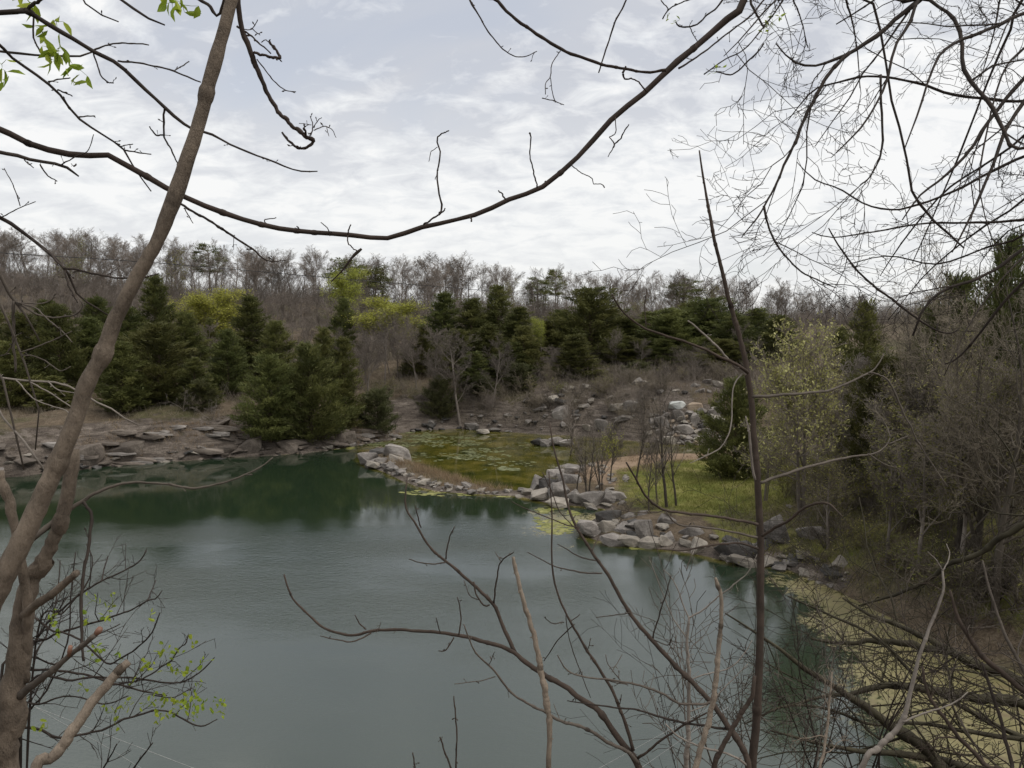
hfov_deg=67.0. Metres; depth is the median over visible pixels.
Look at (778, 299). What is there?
bare tree
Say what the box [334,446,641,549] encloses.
shore scum
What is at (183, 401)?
dead shrub
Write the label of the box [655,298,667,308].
bare tree
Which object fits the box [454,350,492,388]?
cedar tree
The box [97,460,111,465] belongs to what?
shore stone
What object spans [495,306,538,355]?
cedar tree
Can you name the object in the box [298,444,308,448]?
shore stone
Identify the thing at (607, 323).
cedar tree
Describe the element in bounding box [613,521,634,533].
boulder
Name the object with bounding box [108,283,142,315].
bare tree
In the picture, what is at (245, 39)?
hanging branch
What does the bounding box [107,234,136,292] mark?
bare tree
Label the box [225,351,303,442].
cedar tree
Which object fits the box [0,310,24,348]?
cedar tree
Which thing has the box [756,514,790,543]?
boulder
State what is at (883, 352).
budding tree
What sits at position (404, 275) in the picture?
bare tree
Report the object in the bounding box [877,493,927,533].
bare shrub
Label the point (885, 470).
bare shrub
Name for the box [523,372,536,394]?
bare shrub
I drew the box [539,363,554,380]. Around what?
bare shrub
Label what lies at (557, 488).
boulder
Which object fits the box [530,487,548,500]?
boulder
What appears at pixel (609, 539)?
boulder
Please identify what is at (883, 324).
tangled tree
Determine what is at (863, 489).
bare shrub
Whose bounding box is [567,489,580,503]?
boulder
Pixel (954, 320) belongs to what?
tangled tree
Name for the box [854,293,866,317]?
bare tree
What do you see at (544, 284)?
bare tree
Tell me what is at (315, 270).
bare tree
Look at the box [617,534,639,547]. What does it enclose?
boulder
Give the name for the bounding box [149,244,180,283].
bare tree
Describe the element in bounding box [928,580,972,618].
bare shrub
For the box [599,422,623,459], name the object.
leafy bush
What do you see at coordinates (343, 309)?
cedar tree
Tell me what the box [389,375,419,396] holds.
bare shrub
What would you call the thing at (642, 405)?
slim tree
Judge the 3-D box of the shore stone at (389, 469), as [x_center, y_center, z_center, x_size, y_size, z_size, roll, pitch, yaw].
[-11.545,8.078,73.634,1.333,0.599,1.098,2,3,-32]
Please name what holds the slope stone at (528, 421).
on the terrain at (98, 430)
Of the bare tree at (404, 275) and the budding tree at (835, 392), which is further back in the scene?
the bare tree at (404, 275)
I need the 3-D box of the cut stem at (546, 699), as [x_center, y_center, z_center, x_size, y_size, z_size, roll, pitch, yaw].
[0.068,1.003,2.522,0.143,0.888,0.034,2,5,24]
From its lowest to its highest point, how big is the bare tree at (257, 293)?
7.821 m
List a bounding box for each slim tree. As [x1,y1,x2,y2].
[562,393,583,454]
[572,433,588,489]
[573,423,608,491]
[580,415,617,490]
[604,416,625,480]
[631,386,653,477]
[637,378,680,507]
[638,433,666,510]
[644,424,670,504]
[658,406,687,505]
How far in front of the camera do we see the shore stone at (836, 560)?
42.80 m
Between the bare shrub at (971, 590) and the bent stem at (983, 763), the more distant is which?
the bare shrub at (971, 590)
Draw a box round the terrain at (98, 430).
[0,288,1023,674]
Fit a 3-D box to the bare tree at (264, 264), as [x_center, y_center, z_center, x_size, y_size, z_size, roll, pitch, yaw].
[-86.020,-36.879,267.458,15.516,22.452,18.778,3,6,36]
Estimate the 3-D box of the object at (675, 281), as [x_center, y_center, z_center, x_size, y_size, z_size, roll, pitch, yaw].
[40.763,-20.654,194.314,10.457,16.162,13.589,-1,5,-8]
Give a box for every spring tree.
[165,285,250,336]
[201,296,242,329]
[319,267,370,310]
[341,293,431,357]
[530,317,547,359]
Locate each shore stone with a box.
[5,455,16,458]
[13,457,35,464]
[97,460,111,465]
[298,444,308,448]
[384,466,393,470]
[396,470,405,474]
[417,478,431,485]
[426,423,436,428]
[444,484,452,487]
[461,482,471,487]
[464,423,478,429]
[466,489,476,493]
[489,428,500,431]
[555,398,568,404]
[583,502,595,507]
[586,506,597,509]
[600,503,611,506]
[625,520,635,528]
[626,531,637,536]
[656,523,668,530]
[659,535,672,545]
[678,538,690,547]
[709,534,718,538]
[719,553,727,560]
[722,535,739,541]
[771,561,783,566]
[771,564,786,571]
[782,559,797,566]
[787,553,798,563]
[796,550,811,559]
[798,567,808,573]
[799,572,809,577]
[819,566,842,578]
[828,555,847,568]
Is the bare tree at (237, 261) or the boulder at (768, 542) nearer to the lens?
the boulder at (768, 542)
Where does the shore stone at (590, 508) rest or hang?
on the terrain at (98, 430)
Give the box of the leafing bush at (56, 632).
[0,534,226,767]
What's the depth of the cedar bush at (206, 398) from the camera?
85.98 m
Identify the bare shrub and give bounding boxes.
[183,397,204,409]
[235,393,249,412]
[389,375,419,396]
[390,412,404,424]
[393,365,409,377]
[413,388,425,401]
[472,384,489,399]
[473,396,489,409]
[482,389,504,412]
[483,389,497,406]
[496,382,509,395]
[506,370,524,393]
[520,389,544,403]
[520,390,547,407]
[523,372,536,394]
[524,390,544,405]
[527,370,546,386]
[529,387,567,411]
[539,360,562,381]
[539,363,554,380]
[545,375,573,393]
[560,366,581,382]
[566,394,583,409]
[570,376,592,398]
[587,378,608,396]
[590,383,609,396]
[592,375,616,393]
[593,391,620,410]
[594,365,612,380]
[599,366,616,392]
[610,510,630,521]
[612,402,628,416]
[613,366,627,379]
[616,500,628,511]
[617,361,646,377]
[620,492,641,510]
[622,394,639,408]
[623,367,637,385]
[632,489,652,508]
[638,350,663,369]
[638,492,662,508]
[646,379,664,391]
[647,373,677,391]
[648,360,677,378]
[648,400,664,416]
[650,353,671,369]
[655,358,678,372]
[663,346,687,365]
[681,365,697,380]
[681,365,708,380]
[684,359,703,376]
[691,366,710,379]
[704,361,738,381]
[704,363,728,375]
[709,375,731,392]
[717,362,743,377]
[774,454,841,488]
[775,469,800,497]
[778,529,842,566]
[784,454,849,486]
[785,473,824,493]
[785,495,883,549]
[794,450,827,475]
[795,453,841,488]
[796,465,851,527]
[813,445,843,471]
[813,461,865,490]
[814,458,889,511]
[826,474,867,503]
[843,453,912,489]
[851,486,876,506]
[852,480,892,513]
[853,525,938,575]
[863,499,892,521]
[865,466,898,496]
[876,491,950,521]
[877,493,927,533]
[877,532,946,575]
[882,458,954,524]
[885,541,1002,601]
[888,573,1020,632]
[902,519,967,560]
[905,525,1023,582]
[912,524,1023,608]
[919,535,1021,608]
[926,481,972,537]
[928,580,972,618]
[929,568,963,597]
[930,503,992,557]
[954,523,1023,620]
[967,560,1023,590]
[986,513,1023,563]
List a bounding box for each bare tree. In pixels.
[0,0,317,469]
[0,230,14,261]
[0,230,46,287]
[0,231,27,269]
[0,232,22,283]
[0,233,40,288]
[0,260,22,298]
[0,267,15,306]
[0,287,26,323]
[4,227,47,278]
[6,269,38,312]
[7,258,51,300]
[15,271,60,301]
[16,265,60,299]
[23,289,58,311]
[30,233,67,282]
[33,259,82,300]
[36,273,90,318]
[38,230,68,286]
[39,232,86,307]
[40,272,92,326]
[41,226,92,275]
[47,228,93,294]
[61,228,113,286]
[65,248,121,298]
[72,286,108,313]
[75,251,120,302]
[78,234,116,300]
[96,284,119,307]
[101,240,154,298]
[102,236,121,287]
[102,236,123,282]
[104,239,131,285]
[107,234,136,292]
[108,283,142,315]
[114,232,168,273]
[114,260,160,305]
[119,243,158,308]
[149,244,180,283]
[153,236,196,277]
[155,242,187,301]
[162,265,200,322]
[164,242,191,288]
[164,246,211,310]
[164,279,216,311]
[165,286,179,303]
[176,286,218,323]
[177,246,211,292]
[182,283,208,298]
[195,248,229,293]
[196,320,219,348]
[200,237,231,290]
[203,273,256,317]
[218,251,240,288]
[219,247,255,287]
[224,252,276,318]
[226,246,277,294]
[237,246,262,295]
[239,245,295,291]
[242,279,269,304]
[248,289,280,316]
[255,246,283,290]
[258,249,299,286]
[260,257,298,313]
[262,298,279,321]
[266,250,303,300]
[267,276,300,325]
[267,312,295,334]
[268,292,292,320]
[279,285,315,326]
[280,320,309,361]
[282,254,316,317]
[287,248,325,297]
[296,245,336,285]
[301,287,341,335]
[302,278,330,320]
[302,312,332,340]
[311,255,340,298]
[320,299,356,331]
[330,255,353,287]
[331,327,350,350]
[345,256,375,328]
[347,253,374,278]
[347,296,368,338]
[348,336,383,387]
[349,305,365,330]
[350,273,370,314]
[351,329,375,382]
[353,253,399,311]
[353,323,376,354]
[354,282,380,311]
[356,322,388,393]
[366,310,404,384]
[371,257,397,292]
[371,300,423,357]
[375,288,400,331]
[375,335,389,373]
[378,321,416,376]
[388,262,406,304]
[389,253,414,289]
[390,257,420,298]
[392,340,421,379]
[394,314,422,382]
[397,251,442,300]
[397,274,441,319]
[401,274,442,330]
[407,255,449,321]
[413,309,433,334]
[414,253,452,293]
[415,260,457,300]
[415,289,439,319]
[421,321,450,390]
[421,325,480,425]
[434,255,459,292]
[440,251,481,297]
[441,256,474,306]
[441,274,465,314]
[450,261,485,298]
[452,292,466,325]
[460,289,488,307]
[472,260,493,298]
[479,331,516,406]
[483,264,507,291]
[484,267,523,311]
[489,263,513,294]
[489,353,508,380]
[498,272,513,315]
[500,268,526,307]
[520,278,552,316]
[521,277,536,298]
[526,267,562,319]
[526,305,560,329]
[529,295,557,324]
[536,271,553,318]
[540,346,559,376]
[543,262,569,307]
[545,298,572,318]
[548,347,560,371]
[556,269,573,304]
[562,273,583,304]
[564,269,594,318]
[584,272,601,287]
[585,272,610,298]
[600,276,629,300]
[602,270,639,306]
[602,278,631,307]
[605,275,640,310]
[605,326,621,363]
[609,295,636,317]
[617,291,645,331]
[619,277,651,313]
[625,266,662,309]
[632,276,660,310]
[632,303,663,318]
[633,338,651,361]
[640,273,682,308]
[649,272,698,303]
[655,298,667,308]
[657,291,681,310]
[661,269,698,307]
[671,270,713,304]
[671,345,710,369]
[685,280,710,300]
[694,272,729,299]
[697,284,720,297]
[709,275,734,305]
[719,274,746,308]
[720,286,747,310]
[729,281,757,320]
[731,321,753,348]
[731,336,763,366]
[735,281,758,310]
[740,275,759,314]
[759,275,790,308]
[762,288,776,313]
[763,285,788,315]
[768,284,795,314]
[775,290,795,317]
[790,290,818,331]
[794,284,813,320]
[797,313,811,332]
[797,316,815,333]
[804,352,872,468]
[805,329,827,346]
[809,289,834,322]
[811,287,829,313]
[815,309,838,332]
[822,296,839,327]
[836,293,849,322]
[846,292,866,317]
[847,293,868,310]
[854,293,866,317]
[863,377,946,493]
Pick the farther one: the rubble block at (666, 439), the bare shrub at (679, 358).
the bare shrub at (679, 358)
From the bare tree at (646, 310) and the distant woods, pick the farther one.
the distant woods
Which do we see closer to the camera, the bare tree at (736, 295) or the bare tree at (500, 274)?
the bare tree at (736, 295)
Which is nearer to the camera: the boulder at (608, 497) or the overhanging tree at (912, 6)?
the overhanging tree at (912, 6)
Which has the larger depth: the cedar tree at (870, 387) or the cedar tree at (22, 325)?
the cedar tree at (22, 325)
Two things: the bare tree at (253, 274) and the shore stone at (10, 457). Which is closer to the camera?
the shore stone at (10, 457)
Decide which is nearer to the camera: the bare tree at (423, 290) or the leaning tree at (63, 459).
the leaning tree at (63, 459)
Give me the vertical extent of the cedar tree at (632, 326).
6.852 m
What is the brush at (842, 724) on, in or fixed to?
on the terrain at (98, 430)
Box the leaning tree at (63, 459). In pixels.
[0,0,272,767]
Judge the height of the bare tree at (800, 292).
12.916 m
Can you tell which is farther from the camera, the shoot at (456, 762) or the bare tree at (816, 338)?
the bare tree at (816, 338)
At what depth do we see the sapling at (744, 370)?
2.69 m
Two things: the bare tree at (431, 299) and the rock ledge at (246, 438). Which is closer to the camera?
the rock ledge at (246, 438)
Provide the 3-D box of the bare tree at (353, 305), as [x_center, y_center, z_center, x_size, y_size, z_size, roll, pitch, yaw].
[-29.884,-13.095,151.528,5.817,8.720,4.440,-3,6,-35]
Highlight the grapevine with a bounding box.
[0,0,763,281]
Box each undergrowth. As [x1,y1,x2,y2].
[0,354,428,422]
[416,352,811,456]
[713,431,1023,671]
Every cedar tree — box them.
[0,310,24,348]
[0,311,51,381]
[0,340,44,407]
[19,301,99,395]
[23,375,74,409]
[28,298,74,355]
[61,316,113,374]
[76,295,119,344]
[92,340,154,413]
[100,306,152,357]
[114,319,200,402]
[131,272,195,364]
[155,356,227,404]
[162,311,214,363]
[202,317,220,365]
[204,328,255,394]
[208,294,285,370]
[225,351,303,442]
[247,319,297,382]
[263,340,367,443]
[305,325,349,391]
[321,335,374,428]
[327,297,364,361]
[397,325,448,375]
[417,291,465,358]
[425,328,486,372]
[443,297,502,353]
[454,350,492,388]
[461,323,511,370]
[479,284,528,348]
[482,341,541,378]
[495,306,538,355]
[503,325,553,372]
[531,320,564,357]
[543,284,641,359]
[543,309,583,353]
[546,333,607,379]
[591,335,651,363]
[593,312,624,347]
[593,318,650,355]
[624,306,714,358]
[634,310,663,344]
[634,338,691,365]
[669,295,759,354]
[676,302,715,342]
[685,375,779,480]
[690,338,760,367]
[708,312,767,364]
[736,307,776,355]
[746,313,809,359]
[812,324,854,423]
[828,350,914,485]
[834,297,890,417]
[898,312,938,398]
[899,265,982,449]
[932,223,1023,492]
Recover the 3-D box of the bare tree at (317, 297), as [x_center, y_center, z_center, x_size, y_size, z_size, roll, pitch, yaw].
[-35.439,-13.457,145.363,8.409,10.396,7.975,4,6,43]
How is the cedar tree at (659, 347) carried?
on the terrain at (98, 430)
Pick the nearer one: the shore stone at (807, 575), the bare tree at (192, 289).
the shore stone at (807, 575)
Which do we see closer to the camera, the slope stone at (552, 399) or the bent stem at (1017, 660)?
the bent stem at (1017, 660)
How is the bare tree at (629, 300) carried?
on the terrain at (98, 430)
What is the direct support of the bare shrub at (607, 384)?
on the terrain at (98, 430)
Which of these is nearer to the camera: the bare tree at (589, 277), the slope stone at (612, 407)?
the slope stone at (612, 407)
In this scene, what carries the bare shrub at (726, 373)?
on the terrain at (98, 430)
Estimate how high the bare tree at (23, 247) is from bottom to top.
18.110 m
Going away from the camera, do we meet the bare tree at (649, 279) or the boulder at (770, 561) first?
the boulder at (770, 561)
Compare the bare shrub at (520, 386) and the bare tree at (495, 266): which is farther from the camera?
the bare tree at (495, 266)
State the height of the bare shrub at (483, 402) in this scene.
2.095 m
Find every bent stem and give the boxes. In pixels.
[788,662,851,767]
[891,562,1023,696]
[891,666,1005,767]
[964,639,1013,767]
[973,560,1023,677]
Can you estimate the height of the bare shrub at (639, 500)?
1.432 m
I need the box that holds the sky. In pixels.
[0,0,1023,316]
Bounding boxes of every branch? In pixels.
[198,0,335,149]
[600,709,706,767]
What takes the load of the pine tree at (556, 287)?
on the terrain at (98, 430)
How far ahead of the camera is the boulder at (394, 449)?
77.46 m
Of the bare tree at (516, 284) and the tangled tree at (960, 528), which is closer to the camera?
the tangled tree at (960, 528)
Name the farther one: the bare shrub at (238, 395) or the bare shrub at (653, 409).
the bare shrub at (653, 409)
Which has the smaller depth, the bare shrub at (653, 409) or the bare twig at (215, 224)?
the bare twig at (215, 224)
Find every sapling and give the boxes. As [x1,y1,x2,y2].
[283,472,707,767]
[512,422,755,767]
[611,150,946,767]
[649,555,756,767]
[858,544,967,767]
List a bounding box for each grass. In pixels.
[75,418,379,457]
[347,421,399,443]
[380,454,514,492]
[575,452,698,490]
[615,457,806,513]
[656,437,1023,619]
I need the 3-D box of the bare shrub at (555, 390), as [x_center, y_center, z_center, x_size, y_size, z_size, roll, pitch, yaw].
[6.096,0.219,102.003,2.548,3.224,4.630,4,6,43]
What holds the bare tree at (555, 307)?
on the terrain at (98, 430)
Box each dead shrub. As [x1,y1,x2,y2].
[159,389,195,411]
[190,395,223,420]
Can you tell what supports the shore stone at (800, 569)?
on the terrain at (98, 430)
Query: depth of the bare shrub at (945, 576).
36.23 m
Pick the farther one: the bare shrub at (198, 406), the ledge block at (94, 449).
the bare shrub at (198, 406)
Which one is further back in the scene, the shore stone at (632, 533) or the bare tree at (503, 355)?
the bare tree at (503, 355)
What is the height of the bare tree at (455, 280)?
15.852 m
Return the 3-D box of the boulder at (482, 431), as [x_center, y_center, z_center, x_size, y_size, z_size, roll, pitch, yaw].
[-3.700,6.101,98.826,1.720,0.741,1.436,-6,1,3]
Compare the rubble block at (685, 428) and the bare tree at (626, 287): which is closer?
the rubble block at (685, 428)
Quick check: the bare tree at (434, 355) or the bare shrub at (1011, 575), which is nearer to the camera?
the bare shrub at (1011, 575)
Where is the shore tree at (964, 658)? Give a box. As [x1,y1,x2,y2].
[710,383,1023,767]
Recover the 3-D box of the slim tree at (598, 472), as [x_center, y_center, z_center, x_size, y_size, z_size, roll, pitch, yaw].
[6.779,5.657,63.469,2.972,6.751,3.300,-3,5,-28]
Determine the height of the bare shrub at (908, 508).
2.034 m
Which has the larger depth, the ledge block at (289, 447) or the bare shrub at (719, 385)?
the bare shrub at (719, 385)
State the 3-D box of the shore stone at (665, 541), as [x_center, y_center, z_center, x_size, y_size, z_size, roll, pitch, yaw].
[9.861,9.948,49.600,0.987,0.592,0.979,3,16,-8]
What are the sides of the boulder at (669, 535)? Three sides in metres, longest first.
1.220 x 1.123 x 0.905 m
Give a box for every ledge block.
[79,443,104,465]
[105,440,144,461]
[218,446,237,452]
[238,435,261,453]
[276,442,298,453]
[333,429,349,442]
[346,431,356,443]
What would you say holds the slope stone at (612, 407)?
on the terrain at (98, 430)
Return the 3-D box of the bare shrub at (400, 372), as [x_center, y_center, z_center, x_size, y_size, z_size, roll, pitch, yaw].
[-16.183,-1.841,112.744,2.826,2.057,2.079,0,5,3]
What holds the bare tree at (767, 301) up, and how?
on the terrain at (98, 430)
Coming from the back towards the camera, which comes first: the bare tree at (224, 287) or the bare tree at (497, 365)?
the bare tree at (224, 287)
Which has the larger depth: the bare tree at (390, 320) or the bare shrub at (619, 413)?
the bare tree at (390, 320)
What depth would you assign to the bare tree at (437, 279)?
186.68 m
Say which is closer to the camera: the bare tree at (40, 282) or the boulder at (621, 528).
the boulder at (621, 528)
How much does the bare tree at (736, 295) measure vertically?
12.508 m
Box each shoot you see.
[412,752,418,767]
[438,737,451,767]
[452,696,457,767]
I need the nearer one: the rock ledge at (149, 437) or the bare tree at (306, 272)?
the rock ledge at (149, 437)
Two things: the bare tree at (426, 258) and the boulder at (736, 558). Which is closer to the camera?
the boulder at (736, 558)
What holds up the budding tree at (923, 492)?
on the terrain at (98, 430)
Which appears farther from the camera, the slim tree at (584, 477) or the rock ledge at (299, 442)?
the rock ledge at (299, 442)
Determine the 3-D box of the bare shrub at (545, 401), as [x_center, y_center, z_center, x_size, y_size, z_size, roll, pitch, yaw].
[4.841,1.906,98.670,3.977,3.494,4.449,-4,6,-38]
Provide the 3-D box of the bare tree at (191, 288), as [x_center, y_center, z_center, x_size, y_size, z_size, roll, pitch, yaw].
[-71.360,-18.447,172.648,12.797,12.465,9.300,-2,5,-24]
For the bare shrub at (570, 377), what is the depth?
105.34 m
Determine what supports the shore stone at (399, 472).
on the terrain at (98, 430)
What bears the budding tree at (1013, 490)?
on the terrain at (98, 430)
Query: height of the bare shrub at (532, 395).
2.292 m
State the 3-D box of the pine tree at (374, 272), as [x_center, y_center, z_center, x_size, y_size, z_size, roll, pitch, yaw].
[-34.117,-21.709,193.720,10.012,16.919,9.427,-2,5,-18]
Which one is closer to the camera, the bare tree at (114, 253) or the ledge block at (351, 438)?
the ledge block at (351, 438)
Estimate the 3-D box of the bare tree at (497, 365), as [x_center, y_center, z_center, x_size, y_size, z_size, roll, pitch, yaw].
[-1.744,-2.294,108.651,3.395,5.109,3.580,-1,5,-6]
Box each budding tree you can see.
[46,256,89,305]
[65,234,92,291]
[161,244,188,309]
[503,278,524,312]
[626,297,648,318]
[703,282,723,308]
[729,310,865,514]
[748,406,796,500]
[794,344,864,464]
[797,447,858,547]
[827,421,857,472]
[853,448,874,505]
[856,421,939,566]
[858,367,964,506]
[872,400,974,573]
[873,347,898,398]
[911,419,962,517]
[912,320,1023,513]
[917,378,1023,580]
[947,355,1023,560]
[984,456,1023,543]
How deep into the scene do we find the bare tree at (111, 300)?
135.91 m
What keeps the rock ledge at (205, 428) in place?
on the terrain at (98, 430)
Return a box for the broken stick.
[30,659,130,767]
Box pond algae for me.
[367,432,535,470]
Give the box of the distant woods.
[1,256,993,329]
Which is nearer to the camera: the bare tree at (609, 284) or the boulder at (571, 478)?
the boulder at (571, 478)
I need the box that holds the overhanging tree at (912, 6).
[579,0,1023,375]
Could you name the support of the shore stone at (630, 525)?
on the terrain at (98, 430)
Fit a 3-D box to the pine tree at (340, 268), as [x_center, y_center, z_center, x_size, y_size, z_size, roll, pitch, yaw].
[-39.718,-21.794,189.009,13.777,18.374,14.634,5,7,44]
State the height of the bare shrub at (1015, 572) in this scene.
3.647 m
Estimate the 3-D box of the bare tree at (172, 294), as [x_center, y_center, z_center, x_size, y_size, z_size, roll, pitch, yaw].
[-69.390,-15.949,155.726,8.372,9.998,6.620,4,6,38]
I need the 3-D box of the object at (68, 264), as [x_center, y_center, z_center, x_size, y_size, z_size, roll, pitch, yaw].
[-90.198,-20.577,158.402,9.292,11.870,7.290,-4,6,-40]
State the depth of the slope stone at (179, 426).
81.96 m
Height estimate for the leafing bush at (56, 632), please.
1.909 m
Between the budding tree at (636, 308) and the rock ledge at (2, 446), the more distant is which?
the budding tree at (636, 308)
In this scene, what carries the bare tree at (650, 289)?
on the terrain at (98, 430)
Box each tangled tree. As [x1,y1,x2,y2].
[788,320,862,453]
[807,314,852,375]
[856,225,1023,499]
[859,277,932,441]
[860,308,894,353]
[861,340,960,493]
[864,259,1023,557]
[873,246,983,487]
[880,235,1004,388]
[881,291,943,380]
[901,267,1023,571]
[914,251,1023,617]
[916,236,1023,442]
[985,331,1023,490]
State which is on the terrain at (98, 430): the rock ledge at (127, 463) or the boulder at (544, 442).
the rock ledge at (127, 463)
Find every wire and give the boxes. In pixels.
[28,704,191,767]
[35,707,139,767]
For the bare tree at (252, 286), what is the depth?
169.13 m
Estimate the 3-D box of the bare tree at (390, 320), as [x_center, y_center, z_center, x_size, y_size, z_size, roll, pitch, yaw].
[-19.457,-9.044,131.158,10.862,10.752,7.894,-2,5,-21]
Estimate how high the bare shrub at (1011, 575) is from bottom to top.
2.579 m
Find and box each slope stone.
[170,425,186,427]
[171,428,184,430]
[205,434,220,437]
[214,417,229,424]
[216,436,234,440]
[231,448,245,452]
[525,419,531,423]
[547,395,558,403]
[582,424,592,430]
[608,403,622,410]
[614,414,633,423]
[712,380,723,386]
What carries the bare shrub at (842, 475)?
on the terrain at (98, 430)
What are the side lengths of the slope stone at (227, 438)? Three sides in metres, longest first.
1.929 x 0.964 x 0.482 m
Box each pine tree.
[189,242,227,292]
[319,257,378,327]
[362,263,393,307]
[522,276,553,323]
[543,269,567,305]
[658,278,704,310]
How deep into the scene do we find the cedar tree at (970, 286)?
49.73 m
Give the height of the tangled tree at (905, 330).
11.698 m
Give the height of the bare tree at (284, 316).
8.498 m
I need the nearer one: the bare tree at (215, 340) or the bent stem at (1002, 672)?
the bent stem at (1002, 672)
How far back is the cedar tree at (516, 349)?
109.23 m
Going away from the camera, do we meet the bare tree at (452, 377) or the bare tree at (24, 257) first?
the bare tree at (452, 377)
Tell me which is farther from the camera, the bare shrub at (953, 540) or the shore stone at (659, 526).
the shore stone at (659, 526)
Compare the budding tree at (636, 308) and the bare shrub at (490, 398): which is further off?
the budding tree at (636, 308)
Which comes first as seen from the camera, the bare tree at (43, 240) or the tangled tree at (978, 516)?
the tangled tree at (978, 516)
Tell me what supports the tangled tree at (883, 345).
on the terrain at (98, 430)
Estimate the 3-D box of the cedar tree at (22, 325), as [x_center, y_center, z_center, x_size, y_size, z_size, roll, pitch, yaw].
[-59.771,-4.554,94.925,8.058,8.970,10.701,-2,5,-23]
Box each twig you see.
[181,203,285,261]
[643,707,727,766]
[661,0,763,75]
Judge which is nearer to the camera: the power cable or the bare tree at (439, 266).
the power cable
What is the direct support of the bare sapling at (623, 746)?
on the terrain at (98, 430)
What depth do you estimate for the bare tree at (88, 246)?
220.84 m
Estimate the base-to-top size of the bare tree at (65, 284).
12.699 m
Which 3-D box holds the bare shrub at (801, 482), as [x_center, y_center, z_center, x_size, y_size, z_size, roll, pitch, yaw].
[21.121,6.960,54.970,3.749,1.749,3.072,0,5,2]
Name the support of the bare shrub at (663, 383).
on the terrain at (98, 430)
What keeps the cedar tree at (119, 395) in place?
on the terrain at (98, 430)
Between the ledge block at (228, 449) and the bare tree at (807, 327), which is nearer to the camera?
the ledge block at (228, 449)
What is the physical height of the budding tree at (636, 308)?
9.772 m
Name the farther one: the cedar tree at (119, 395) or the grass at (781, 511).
the cedar tree at (119, 395)
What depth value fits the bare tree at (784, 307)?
195.65 m
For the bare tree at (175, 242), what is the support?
on the terrain at (98, 430)
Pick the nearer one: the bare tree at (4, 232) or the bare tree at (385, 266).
the bare tree at (385, 266)
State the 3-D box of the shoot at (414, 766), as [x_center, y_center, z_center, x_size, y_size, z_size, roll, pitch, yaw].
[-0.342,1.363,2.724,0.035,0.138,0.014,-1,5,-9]
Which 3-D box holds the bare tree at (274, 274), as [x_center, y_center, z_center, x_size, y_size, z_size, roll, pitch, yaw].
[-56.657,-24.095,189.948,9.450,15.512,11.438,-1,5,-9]
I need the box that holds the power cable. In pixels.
[0,252,573,297]
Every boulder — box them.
[357,452,378,464]
[366,460,379,467]
[369,447,384,453]
[374,458,388,462]
[383,444,411,460]
[383,461,394,470]
[388,454,403,461]
[476,429,489,433]
[521,488,531,495]
[530,438,540,444]
[530,474,541,489]
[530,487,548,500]
[539,439,551,446]
[539,478,556,488]
[545,496,568,508]
[546,469,564,478]
[547,481,569,498]
[548,436,563,444]
[555,463,583,473]
[556,473,581,483]
[558,439,571,445]
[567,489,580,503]
[576,520,600,536]
[577,491,604,506]
[595,510,621,521]
[597,520,615,532]
[599,533,624,546]
[601,489,615,503]
[610,490,626,501]
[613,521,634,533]
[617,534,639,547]
[620,510,647,518]
[634,519,653,538]
[637,536,660,548]
[657,513,676,523]
[663,531,674,541]
[678,527,704,536]
[690,536,707,554]
[714,540,756,558]
[726,554,756,567]
[754,539,773,550]
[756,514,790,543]
[764,555,778,567]
[795,526,825,539]
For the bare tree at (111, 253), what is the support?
on the terrain at (98, 430)
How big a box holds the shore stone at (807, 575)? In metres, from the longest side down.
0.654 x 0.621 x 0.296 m
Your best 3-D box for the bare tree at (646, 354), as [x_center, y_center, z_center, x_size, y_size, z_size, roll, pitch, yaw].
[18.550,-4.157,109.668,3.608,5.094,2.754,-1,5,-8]
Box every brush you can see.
[0,284,814,427]
[0,286,824,422]
[541,436,987,767]
[622,521,883,767]
[666,581,859,767]
[715,539,1022,767]
[725,565,1023,767]
[857,549,1023,767]
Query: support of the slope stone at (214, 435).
on the terrain at (98, 430)
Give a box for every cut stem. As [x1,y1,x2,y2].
[512,557,552,767]
[692,577,723,767]
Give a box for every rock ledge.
[0,443,6,449]
[41,442,55,448]
[83,455,99,459]
[90,441,119,445]
[105,452,135,455]
[107,430,137,435]
[111,462,144,464]
[129,461,153,463]
[132,457,156,461]
[136,435,164,439]
[138,457,172,461]
[142,432,173,435]
[189,448,223,454]
[191,426,213,430]
[200,425,238,431]
[211,431,229,436]
[238,436,262,439]
[276,439,307,444]
[321,439,338,445]
[325,442,348,445]
[353,429,378,433]
[357,437,369,440]
[362,434,374,437]
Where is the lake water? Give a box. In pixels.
[0,429,1023,767]
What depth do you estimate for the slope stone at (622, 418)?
94.94 m
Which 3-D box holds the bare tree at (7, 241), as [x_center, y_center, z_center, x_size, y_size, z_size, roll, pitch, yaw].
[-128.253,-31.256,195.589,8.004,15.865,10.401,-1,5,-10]
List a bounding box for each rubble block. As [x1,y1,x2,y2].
[552,405,569,419]
[593,419,607,430]
[622,400,637,411]
[653,417,669,426]
[663,436,676,444]
[668,401,685,408]
[671,410,685,421]
[674,424,693,434]
[686,402,702,411]
[689,412,699,424]
[707,407,720,415]
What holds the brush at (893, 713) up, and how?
on the terrain at (98, 430)
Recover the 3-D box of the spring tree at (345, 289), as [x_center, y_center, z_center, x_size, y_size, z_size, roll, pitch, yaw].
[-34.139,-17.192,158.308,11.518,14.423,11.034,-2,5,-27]
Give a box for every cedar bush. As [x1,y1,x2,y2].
[178,377,221,411]
[353,385,400,433]
[416,374,464,420]
[464,374,500,395]
[500,362,539,390]
[615,360,659,376]
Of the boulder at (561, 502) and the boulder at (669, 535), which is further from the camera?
the boulder at (561, 502)
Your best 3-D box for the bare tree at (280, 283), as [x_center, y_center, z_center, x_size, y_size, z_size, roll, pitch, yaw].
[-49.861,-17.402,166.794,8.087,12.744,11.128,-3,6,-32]

